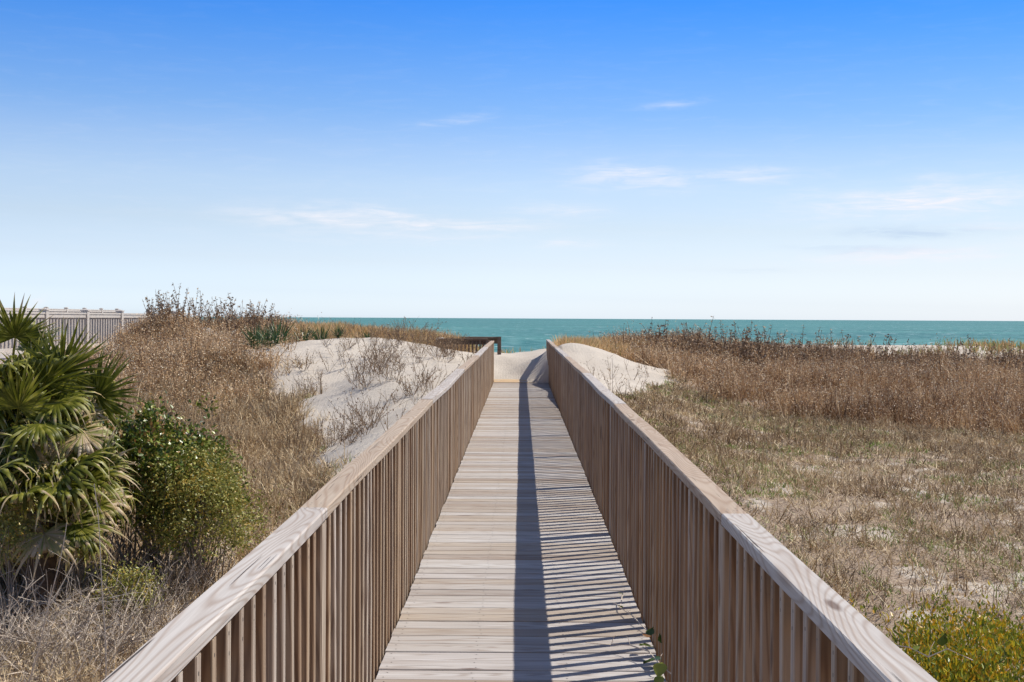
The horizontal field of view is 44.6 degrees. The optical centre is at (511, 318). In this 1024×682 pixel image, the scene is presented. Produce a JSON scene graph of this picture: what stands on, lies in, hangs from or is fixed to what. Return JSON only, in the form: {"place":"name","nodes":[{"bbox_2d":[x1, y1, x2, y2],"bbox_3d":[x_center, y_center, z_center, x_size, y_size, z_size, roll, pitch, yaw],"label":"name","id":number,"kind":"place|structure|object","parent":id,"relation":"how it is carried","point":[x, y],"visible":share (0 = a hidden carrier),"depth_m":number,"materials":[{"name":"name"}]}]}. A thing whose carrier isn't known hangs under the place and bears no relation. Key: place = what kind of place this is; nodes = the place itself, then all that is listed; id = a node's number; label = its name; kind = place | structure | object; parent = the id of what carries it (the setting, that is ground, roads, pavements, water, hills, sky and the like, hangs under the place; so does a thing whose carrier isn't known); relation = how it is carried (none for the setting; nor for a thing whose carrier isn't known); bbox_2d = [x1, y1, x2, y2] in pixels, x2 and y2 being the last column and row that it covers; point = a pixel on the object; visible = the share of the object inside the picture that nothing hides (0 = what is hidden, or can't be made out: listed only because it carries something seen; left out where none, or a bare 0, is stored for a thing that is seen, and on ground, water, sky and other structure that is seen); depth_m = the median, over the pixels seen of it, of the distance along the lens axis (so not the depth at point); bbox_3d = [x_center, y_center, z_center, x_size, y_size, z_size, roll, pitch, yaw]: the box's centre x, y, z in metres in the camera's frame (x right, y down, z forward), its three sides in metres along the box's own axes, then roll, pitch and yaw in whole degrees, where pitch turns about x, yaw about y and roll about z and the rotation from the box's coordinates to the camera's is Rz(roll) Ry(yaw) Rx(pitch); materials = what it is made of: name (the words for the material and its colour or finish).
{"place":"outdoors","nodes":[
{"label":"outdoors","id":0,"kind":"place"},
{"bbox_2d":[237,320,482,352],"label":"beach grass","id":1,"kind":"structure","parent":0,"point":[364,329],"depth_m":31.71,"materials":[{"name":"plant"}]},
{"bbox_2d":[0,325,1023,681],"bbox_3d":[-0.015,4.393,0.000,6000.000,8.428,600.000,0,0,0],"label":"ground","id":2,"kind":"structure","parent":0,"point":[522,367],"depth_m":16.03,"materials":[{"name":"sand"}]},
{"bbox_2d":[0,489,51,634],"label":"edge shrub","id":3,"kind":"object","parent":2,"relation":"on","point":[9,583],"visible":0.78,"depth_m":8.54,"materials":[{"name":"green plant"}]},
{"bbox_2d":[0,426,68,522],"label":"fan palm","id":4,"kind":"object","parent":2,"relation":"on","point":[6,470],"visible":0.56,"depth_m":8.67,"materials":[{"name":"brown plant"}]},
{"bbox_2d":[28,523,66,681],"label":"dry stalk","id":5,"kind":"object","parent":2,"relation":"on","point":[46,612],"visible":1,"depth_m":6.92,"materials":[{"name":"plant"}]},
{"bbox_2d":[0,334,106,358],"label":"raised walkway","id":6,"kind":"structure","parent":2,"relation":"on","point":[2,356],"depth_m":29.83,"materials":[{"name":"brown wood"}]},
{"bbox_2d":[3,306,118,327],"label":"vinyl fence","id":7,"kind":"object","parent":2,"relation":"on","point":[66,309],"visible":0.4,"depth_m":62.78,"materials":[{"name":"beige"}]},
{"bbox_2d":[0,293,142,598],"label":"fan palm","id":8,"kind":"object","parent":2,"relation":"on","point":[41,388],"visible":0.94,"depth_m":9.11,"materials":[{"name":"green plant"}]},
{"bbox_2d":[0,396,144,619],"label":"fan palm","id":9,"kind":"object","parent":2,"relation":"on","point":[66,490],"visible":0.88,"depth_m":8.70,"materials":[{"name":"green plant"}]},
{"bbox_2d":[0,589,144,681],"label":"dead bush","id":10,"kind":"object","parent":2,"relation":"on","point":[83,661],"visible":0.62,"depth_m":7.46,"materials":[{"name":"plant"}]},
{"bbox_2d":[0,562,171,681],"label":"dead bush","id":11,"kind":"object","parent":2,"relation":"on","point":[82,633],"visible":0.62,"depth_m":7.93,"materials":[{"name":"plant"}]},
{"bbox_2d":[0,308,175,363],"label":"vinyl fence","id":12,"kind":"object","parent":2,"relation":"on","point":[107,322],"visible":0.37,"depth_m":29.90,"materials":[{"name":"beige"}]},
{"bbox_2d":[1,558,193,680],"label":"dead bush","id":13,"kind":"object","parent":2,"relation":"on","point":[99,634],"visible":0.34,"depth_m":8.12,"materials":[{"name":"plant"}]},
{"bbox_2d":[0,549,197,665],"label":"dead bush","id":14,"kind":"object","parent":2,"relation":"on","point":[27,613],"visible":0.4,"depth_m":8.21,"materials":[{"name":"plant"}]},
{"bbox_2d":[94,484,106,677],"bbox_3d":[-2.159,1.439,6.564,0.024,1.150,0.110,0,0,16],"label":"dry stalk","id":15,"kind":"object","parent":2,"relation":"on","point":[102,598],"visible":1,"depth_m":6.57,"materials":[{"name":"plant"}]},
{"bbox_2d":[1,556,204,653],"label":"dead bush","id":16,"kind":"object","parent":2,"relation":"on","point":[157,612],"visible":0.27,"depth_m":8.70,"materials":[{"name":"plant"}]},
{"bbox_2d":[44,597,175,670],"bbox_3d":[-2.215,2.166,8.197,1.458,0.740,1.125,0,0,-4],"label":"dead bush","id":17,"kind":"object","parent":2,"relation":"on","point":[152,619],"visible":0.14,"depth_m":8.09,"materials":[{"name":"plant"}]},
{"bbox_2d":[13,528,216,627],"bbox_3d":[-3.188,2.013,9.512,2.068,1.174,2.112,-2,2,-4],"label":"dead bush","id":18,"kind":"object","parent":2,"relation":"on","point":[80,578],"visible":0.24,"depth_m":9.34,"materials":[{"name":"plant"}]},
{"bbox_2d":[82,553,167,625],"bbox_3d":[-2.800,1.976,9.010,0.633,0.567,0.648,0,0,0],"label":"shrub","id":19,"kind":"object","parent":2,"relation":"on","point":[130,582],"visible":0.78,"depth_m":8.97,"materials":[{"name":"green plant"}]},
{"bbox_2d":[80,519,226,631],"bbox_3d":[-2.427,2.073,9.422,1.464,0.938,2.155,0,0,-35],"label":"dead bush","id":20,"kind":"object","parent":2,"relation":"on","point":[179,590],"visible":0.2,"depth_m":9.30,"materials":[{"name":"plant"}]},
{"bbox_2d":[145,291,163,323],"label":"weed stalk","id":21,"kind":"object","parent":2,"relation":"on","point":[149,313],"visible":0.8,"depth_m":29.61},
{"bbox_2d":[149,302,170,331],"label":"weed stalk","id":22,"kind":"object","parent":2,"relation":"on","point":[152,314],"visible":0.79,"depth_m":29.16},
{"bbox_2d":[0,304,321,415],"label":"brown scrub","id":23,"kind":"object","parent":2,"relation":"on","point":[191,337],"visible":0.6,"depth_m":22.84,"materials":[{"name":"plant"}]},
{"bbox_2d":[63,391,259,585],"bbox_3d":[-3.003,1.381,10.268,1.830,1.577,1.535,0,0,0],"label":"glossy shrub","id":24,"kind":"object","parent":2,"relation":"on","point":[143,451],"visible":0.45,"depth_m":10.14,"materials":[{"name":"green plant"}]},
{"bbox_2d":[157,295,176,320],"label":"weed stalk","id":25,"kind":"object","parent":2,"relation":"on","point":[167,306],"visible":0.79,"depth_m":29.52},
{"bbox_2d":[170,284,188,314],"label":"weed stalk","id":26,"kind":"object","parent":2,"relation":"on","point":[186,292],"visible":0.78,"depth_m":30.14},
{"bbox_2d":[190,292,203,322],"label":"weed stalk","id":27,"kind":"object","parent":2,"relation":"on","point":[200,308],"visible":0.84,"depth_m":30.76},
{"bbox_2d":[140,542,260,614],"bbox_3d":[-2.416,2.162,9.861,1.498,0.753,1.226,-3,-1,-42],"label":"dead bush","id":28,"kind":"object","parent":2,"relation":"on","point":[194,576],"visible":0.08,"depth_m":9.62,"materials":[{"name":"plant"}]},
{"bbox_2d":[126,436,280,597],"bbox_3d":[-2.500,1.574,10.012,1.250,1.238,1.252,0,0,0],"label":"olive shrub","id":29,"kind":"object","parent":2,"relation":"on","point":[216,482],"visible":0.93,"depth_m":9.84,"materials":[{"name":"green plant"}]},
{"bbox_2d":[200,303,224,326],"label":"weed stalk","id":30,"kind":"object","parent":2,"relation":"on","point":[211,318],"visible":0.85,"depth_m":29.19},
{"bbox_2d":[216,299,223,333],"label":"weed stalk","id":31,"kind":"object","parent":2,"relation":"on","point":[219,320],"visible":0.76,"depth_m":29.22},
{"bbox_2d":[212,299,228,327],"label":"weed stalk","id":32,"kind":"object","parent":2,"relation":"on","point":[220,316],"visible":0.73,"depth_m":29.64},
{"bbox_2d":[218,305,235,334],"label":"weed stalk","id":33,"kind":"object","parent":2,"relation":"on","point":[226,321],"visible":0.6,"depth_m":28.70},
{"bbox_2d":[0,343,459,681],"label":"tall dry grass","id":34,"kind":"structure","parent":2,"relation":"on","point":[266,416],"depth_m":15.06,"materials":[{"name":"plant"}]},
{"bbox_2d":[224,302,239,334],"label":"weed stalk","id":35,"kind":"object","parent":2,"relation":"on","point":[232,316],"visible":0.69,"depth_m":28.71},
{"bbox_2d":[225,310,252,332],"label":"weed stalk","id":36,"kind":"object","parent":2,"relation":"on","point":[235,325],"visible":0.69,"depth_m":28.52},
{"bbox_2d":[234,300,251,324],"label":"weed stalk","id":37,"kind":"object","parent":2,"relation":"on","point":[240,313],"visible":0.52,"depth_m":30.99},
{"bbox_2d":[246,301,252,328],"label":"weed stalk","id":38,"kind":"object","parent":2,"relation":"on","point":[249,322],"visible":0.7,"depth_m":28.52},
{"bbox_2d":[239,323,266,348],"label":"yucca","id":39,"kind":"object","parent":2,"relation":"on","point":[256,333],"visible":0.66,"depth_m":24.98,"materials":[{"name":"green plant"}]},
{"bbox_2d":[248,299,267,329],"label":"weed stalk","id":40,"kind":"object","parent":2,"relation":"on","point":[261,314],"visible":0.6,"depth_m":29.66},
{"bbox_2d":[254,326,284,348],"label":"yucca","id":41,"kind":"object","parent":2,"relation":"on","point":[268,338],"visible":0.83,"depth_m":24.20,"materials":[{"name":"green plant"}]},
{"bbox_2d":[258,317,295,344],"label":"yucca","id":42,"kind":"object","parent":2,"relation":"on","point":[278,332],"visible":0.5,"depth_m":25.62,"materials":[{"name":"green plant"}]},
{"bbox_2d":[293,349,315,370],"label":"dead weed","id":43,"kind":"object","parent":2,"relation":"on","point":[304,360],"visible":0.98,"depth_m":22.53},
{"bbox_2d":[286,325,322,341],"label":"yucca","id":44,"kind":"object","parent":2,"relation":"on","point":[305,336],"visible":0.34,"depth_m":27.04,"materials":[{"name":"green plant"}]},
{"bbox_2d":[298,372,325,391],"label":"dead weed","id":45,"kind":"object","parent":2,"relation":"on","point":[311,382],"visible":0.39,"depth_m":21.30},
{"bbox_2d":[307,325,331,339],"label":"yucca","id":46,"kind":"object","parent":2,"relation":"on","point":[315,336],"visible":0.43,"depth_m":27.39,"materials":[{"name":"green plant"}]},
{"bbox_2d":[314,349,342,371],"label":"dead weed","id":47,"kind":"object","parent":2,"relation":"on","point":[326,361],"visible":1,"depth_m":22.62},
{"bbox_2d":[316,413,346,446],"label":"dead weed","id":48,"kind":"object","parent":2,"relation":"on","point":[330,430],"visible":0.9,"depth_m":15.95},
{"bbox_2d":[330,325,344,337],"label":"yucca","id":49,"kind":"object","parent":2,"relation":"on","point":[337,330],"visible":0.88,"depth_m":25.40,"materials":[{"name":"green plant"}]},
{"bbox_2d":[311,410,366,447],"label":"dead weed","id":50,"kind":"object","parent":2,"relation":"on","point":[320,437],"visible":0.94,"depth_m":15.86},
{"bbox_2d":[329,409,353,444],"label":"dead weed","id":51,"kind":"object","parent":2,"relation":"on","point":[350,418],"visible":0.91,"depth_m":15.56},
{"bbox_2d":[335,336,356,349],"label":"dead weed","id":52,"kind":"object","parent":2,"relation":"on","point":[344,344],"visible":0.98,"depth_m":23.74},
{"bbox_2d":[335,404,358,434],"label":"dead weed","id":53,"kind":"object","parent":2,"relation":"on","point":[349,420],"visible":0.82,"depth_m":16.48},
{"bbox_2d":[329,408,365,437],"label":"dead weed","id":54,"kind":"object","parent":2,"relation":"on","point":[348,427],"visible":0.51,"depth_m":16.92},
{"bbox_2d":[330,422,371,444],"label":"dead weed","id":55,"kind":"object","parent":2,"relation":"on","point":[356,436],"visible":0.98,"depth_m":15.34,"materials":[{"name":"plant"}]},
{"bbox_2d":[337,378,380,428],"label":"dead weed","id":56,"kind":"object","parent":2,"relation":"on","point":[358,415],"visible":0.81,"depth_m":16.55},
{"bbox_2d":[347,353,373,379],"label":"dead weed","id":57,"kind":"object","parent":2,"relation":"on","point":[358,364],"visible":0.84,"depth_m":20.96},
{"bbox_2d":[340,350,387,377],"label":"dead weed","id":58,"kind":"object","parent":2,"relation":"on","point":[368,364],"visible":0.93,"depth_m":20.62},
{"bbox_2d":[351,366,376,387],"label":"dead weed","id":59,"kind":"object","parent":2,"relation":"on","point":[364,383],"visible":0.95,"depth_m":19.64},
{"bbox_2d":[351,406,380,434],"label":"dead weed","id":60,"kind":"object","parent":2,"relation":"on","point":[369,420],"visible":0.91,"depth_m":15.74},
{"bbox_2d":[354,397,378,432],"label":"dead weed","id":61,"kind":"object","parent":2,"relation":"on","point":[363,414],"visible":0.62,"depth_m":16.64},
{"bbox_2d":[351,384,382,428],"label":"dead weed","id":62,"kind":"object","parent":2,"relation":"on","point":[369,411],"visible":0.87,"depth_m":16.13,"materials":[{"name":"plant"}]},
{"bbox_2d":[345,390,397,424],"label":"dead weed","id":63,"kind":"object","parent":2,"relation":"on","point":[370,407],"visible":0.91,"depth_m":16.17,"materials":[{"name":"plant"}]},
{"bbox_2d":[358,328,388,355],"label":"dead weed","id":64,"kind":"object","parent":2,"relation":"on","point":[376,342],"visible":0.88,"depth_m":23.39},
{"bbox_2d":[369,347,383,370],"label":"dead weed","id":65,"kind":"object","parent":2,"relation":"on","point":[376,356],"visible":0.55,"depth_m":22.18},
{"bbox_2d":[369,345,392,375],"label":"dead weed","id":66,"kind":"object","parent":2,"relation":"on","point":[382,361],"visible":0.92,"depth_m":20.20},
{"bbox_2d":[370,327,408,355],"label":"dead weed","id":67,"kind":"object","parent":2,"relation":"on","point":[385,340],"visible":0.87,"depth_m":23.43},
{"bbox_2d":[374,392,405,431],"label":"dead weed","id":68,"kind":"object","parent":2,"relation":"on","point":[387,415],"visible":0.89,"depth_m":15.05,"materials":[{"name":"plant"}]},
{"bbox_2d":[380,345,408,370],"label":"dead weed","id":69,"kind":"object","parent":2,"relation":"on","point":[395,358],"visible":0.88,"depth_m":21.26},
{"bbox_2d":[384,362,411,380],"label":"dead weed","id":70,"kind":"object","parent":2,"relation":"on","point":[395,370],"visible":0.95,"depth_m":19.91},
{"bbox_2d":[393,370,408,398],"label":"dead weed","id":71,"kind":"object","parent":2,"relation":"on","point":[402,382],"visible":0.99,"depth_m":18.88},
{"bbox_2d":[395,324,413,346],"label":"dead weed","id":72,"kind":"object","parent":2,"relation":"on","point":[405,334],"visible":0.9,"depth_m":24.46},
{"bbox_2d":[392,368,427,394],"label":"dead weed","id":73,"kind":"object","parent":2,"relation":"on","point":[404,387],"visible":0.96,"depth_m":18.90,"materials":[{"name":"plant"}]},
{"bbox_2d":[411,355,440,382],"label":"dead weed","id":74,"kind":"object","parent":2,"relation":"on","point":[429,376],"visible":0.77,"depth_m":19.67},
{"bbox_2d":[416,355,463,387],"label":"dead weed","id":75,"kind":"object","parent":2,"relation":"on","point":[436,370],"visible":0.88,"depth_m":19.20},
{"bbox_2d":[437,348,459,362],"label":"dead weed","id":76,"kind":"object","parent":2,"relation":"on","point":[447,355],"visible":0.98,"depth_m":23.23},
{"bbox_2d":[458,348,474,361],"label":"dead weed","id":77,"kind":"object","parent":2,"relation":"on","point":[467,357],"visible":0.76,"depth_m":23.44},
{"bbox_2d":[436,337,500,354],"bbox_3d":[-1.058,1.252,31.408,1.525,1.545,3.120,0,0,0],"label":"landing railing","id":78,"kind":"object","parent":2,"relation":"on","point":[482,341],"visible":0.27,"depth_m":29.92,"materials":[{"name":"brown wood"}]},
{"bbox_2d":[494,379,534,382],"bbox_3d":[-0.278,1.484,29.731,2.222,0.038,2.276,0,0,0],"label":"landing","id":79,"kind":"object","parent":2,"relation":"on","point":[509,381],"visible":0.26,"depth_m":28.94,"materials":[{"name":"yellow wood"}]},
{"bbox_2d":[373,383,665,681],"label":"boardwalk","id":80,"kind":"structure","parent":2,"relation":"on","point":[520,576],"depth_m":7.37,"materials":[{"name":"brown wood"}]},
{"bbox_2d":[101,341,493,681],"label":"wooden railing","id":81,"kind":"object","parent":80,"relation":"attached to","point":[315,587],"visible":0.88,"depth_m":4.35,"materials":[{"name":"brown wood"}]},
{"bbox_2d":[585,627,670,681],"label":"greenbrier vine","id":82,"kind":"object","parent":80,"relation":"on","point":[659,668],"visible":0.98,"depth_m":5.53,"materials":[{"name":"green plant"}]},
{"bbox_2d":[616,593,646,629],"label":"thin vine","id":83,"kind":"object","parent":80,"relation":"on","point":[628,612],"visible":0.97,"depth_m":6.39,"materials":[{"name":"brown plant"}]},
{"bbox_2d":[546,339,937,681],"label":"wooden railing","id":84,"kind":"object","parent":80,"relation":"attached to","point":[724,587],"visible":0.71,"depth_m":4.46,"materials":[{"name":"brown wood"}]},
{"bbox_2d":[643,321,666,344],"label":"weed stalk","id":85,"kind":"object","parent":2,"relation":"on","point":[658,334],"visible":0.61,"depth_m":32.51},
{"bbox_2d":[667,328,684,352],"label":"weed stalk","id":86,"kind":"object","parent":2,"relation":"on","point":[674,342],"visible":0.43,"depth_m":31.32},
{"bbox_2d":[676,323,696,352],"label":"weed stalk","id":87,"kind":"object","parent":2,"relation":"on","point":[686,340],"visible":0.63,"depth_m":31.55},
{"bbox_2d":[676,322,697,351],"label":"weed stalk","id":88,"kind":"object","parent":2,"relation":"on","point":[686,337],"visible":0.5,"depth_m":32.06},
{"bbox_2d":[681,323,702,351],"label":"weed stalk","id":89,"kind":"object","parent":2,"relation":"on","point":[691,337],"visible":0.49,"depth_m":32.99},
{"bbox_2d":[713,336,734,359],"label":"weed stalk","id":90,"kind":"object","parent":2,"relation":"on","point":[729,347],"visible":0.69,"depth_m":31.49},
{"bbox_2d":[729,324,748,360],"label":"weed stalk","id":91,"kind":"object","parent":2,"relation":"on","point":[738,343],"visible":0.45,"depth_m":32.25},
{"bbox_2d":[732,328,750,362],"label":"weed stalk","id":92,"kind":"object","parent":2,"relation":"on","point":[747,332],"visible":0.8,"depth_m":31.13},
{"bbox_2d":[754,325,762,364],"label":"weed stalk","id":93,"kind":"object","parent":2,"relation":"on","point":[758,343],"visible":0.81,"depth_m":31.81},
{"bbox_2d":[756,326,768,364],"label":"weed stalk","id":94,"kind":"object","parent":2,"relation":"on","point":[765,347],"visible":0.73,"depth_m":31.84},
{"bbox_2d":[764,333,781,365],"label":"weed stalk","id":95,"kind":"object","parent":2,"relation":"on","point":[772,350],"visible":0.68,"depth_m":31.97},
{"bbox_2d":[568,368,1023,673],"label":"dry grass","id":96,"kind":"structure","parent":2,"relation":"on","point":[822,433],"depth_m":14.11,"materials":[{"name":"plant"}]},
{"bbox_2d":[593,319,1023,434],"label":"brown scrub","id":97,"kind":"object","parent":2,"relation":"on","point":[975,390],"visible":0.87,"depth_m":26.41,"materials":[{"name":"plant"}]},
{"bbox_2d":[876,334,891,364],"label":"weed stalk","id":98,"kind":"object","parent":2,"relation":"on","point":[885,346],"visible":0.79,"depth_m":33.72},
{"bbox_2d":[880,337,896,362],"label":"weed stalk","id":99,"kind":"object","parent":2,"relation":"on","point":[887,349],"visible":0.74,"depth_m":33.36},
{"bbox_2d":[891,339,911,365],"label":"weed stalk","id":100,"kind":"object","parent":2,"relation":"on","point":[903,356],"visible":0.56,"depth_m":33.12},
{"bbox_2d":[907,340,924,367],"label":"weed stalk","id":101,"kind":"object","parent":2,"relation":"on","point":[912,355],"visible":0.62,"depth_m":32.62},
{"bbox_2d":[842,575,1023,681],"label":"yellow green shrub","id":102,"kind":"object","parent":2,"relation":"on","point":[988,665],"visible":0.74,"depth_m":5.76,"materials":[{"name":"green plant"}]},
{"bbox_2d":[893,630,972,660],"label":"broad leaf vine","id":103,"kind":"object","parent":102,"relation":"on","point":[942,640],"visible":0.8,"depth_m":5.05,"materials":[{"name":"plant"}]},
{"bbox_2d":[925,341,941,365],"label":"weed stalk","id":104,"kind":"object","parent":2,"relation":"on","point":[935,354],"visible":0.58,"depth_m":33.40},
{"bbox_2d":[946,340,966,365],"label":"weed stalk","id":105,"kind":"object","parent":2,"relation":"on","point":[959,352],"visible":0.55,"depth_m":33.23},
{"bbox_2d":[994,343,1010,368],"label":"weed stalk","id":106,"kind":"object","parent":2,"relation":"on","point":[1003,357],"visible":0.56,"depth_m":32.72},
{"bbox_2d":[0,0,1023,320],"label":"sky","id":107,"kind":"structure","parent":0,"point":[536,159],"materials":[{"name":"blue"}]},
{"bbox_2d":[99,317,1023,352],"bbox_3d":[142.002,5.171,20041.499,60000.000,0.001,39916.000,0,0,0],"label":"sea","id":108,"kind":"structure","parent":0,"point":[527,334],"depth_m":607.00,"materials":[{"name":"liquid"}]},
{"bbox_2d":[551,334,711,359],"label":"beach grass","id":109,"kind":"structure","parent":0,"point":[591,341],"depth_m":31.22,"materials":[{"name":"plant"}]},
{"bbox_2d":[501,337,1023,356],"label":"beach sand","id":110,"kind":"structure","parent":0,"point":[998,345],"depth_m":58.01,"materials":[{"name":"sand"}]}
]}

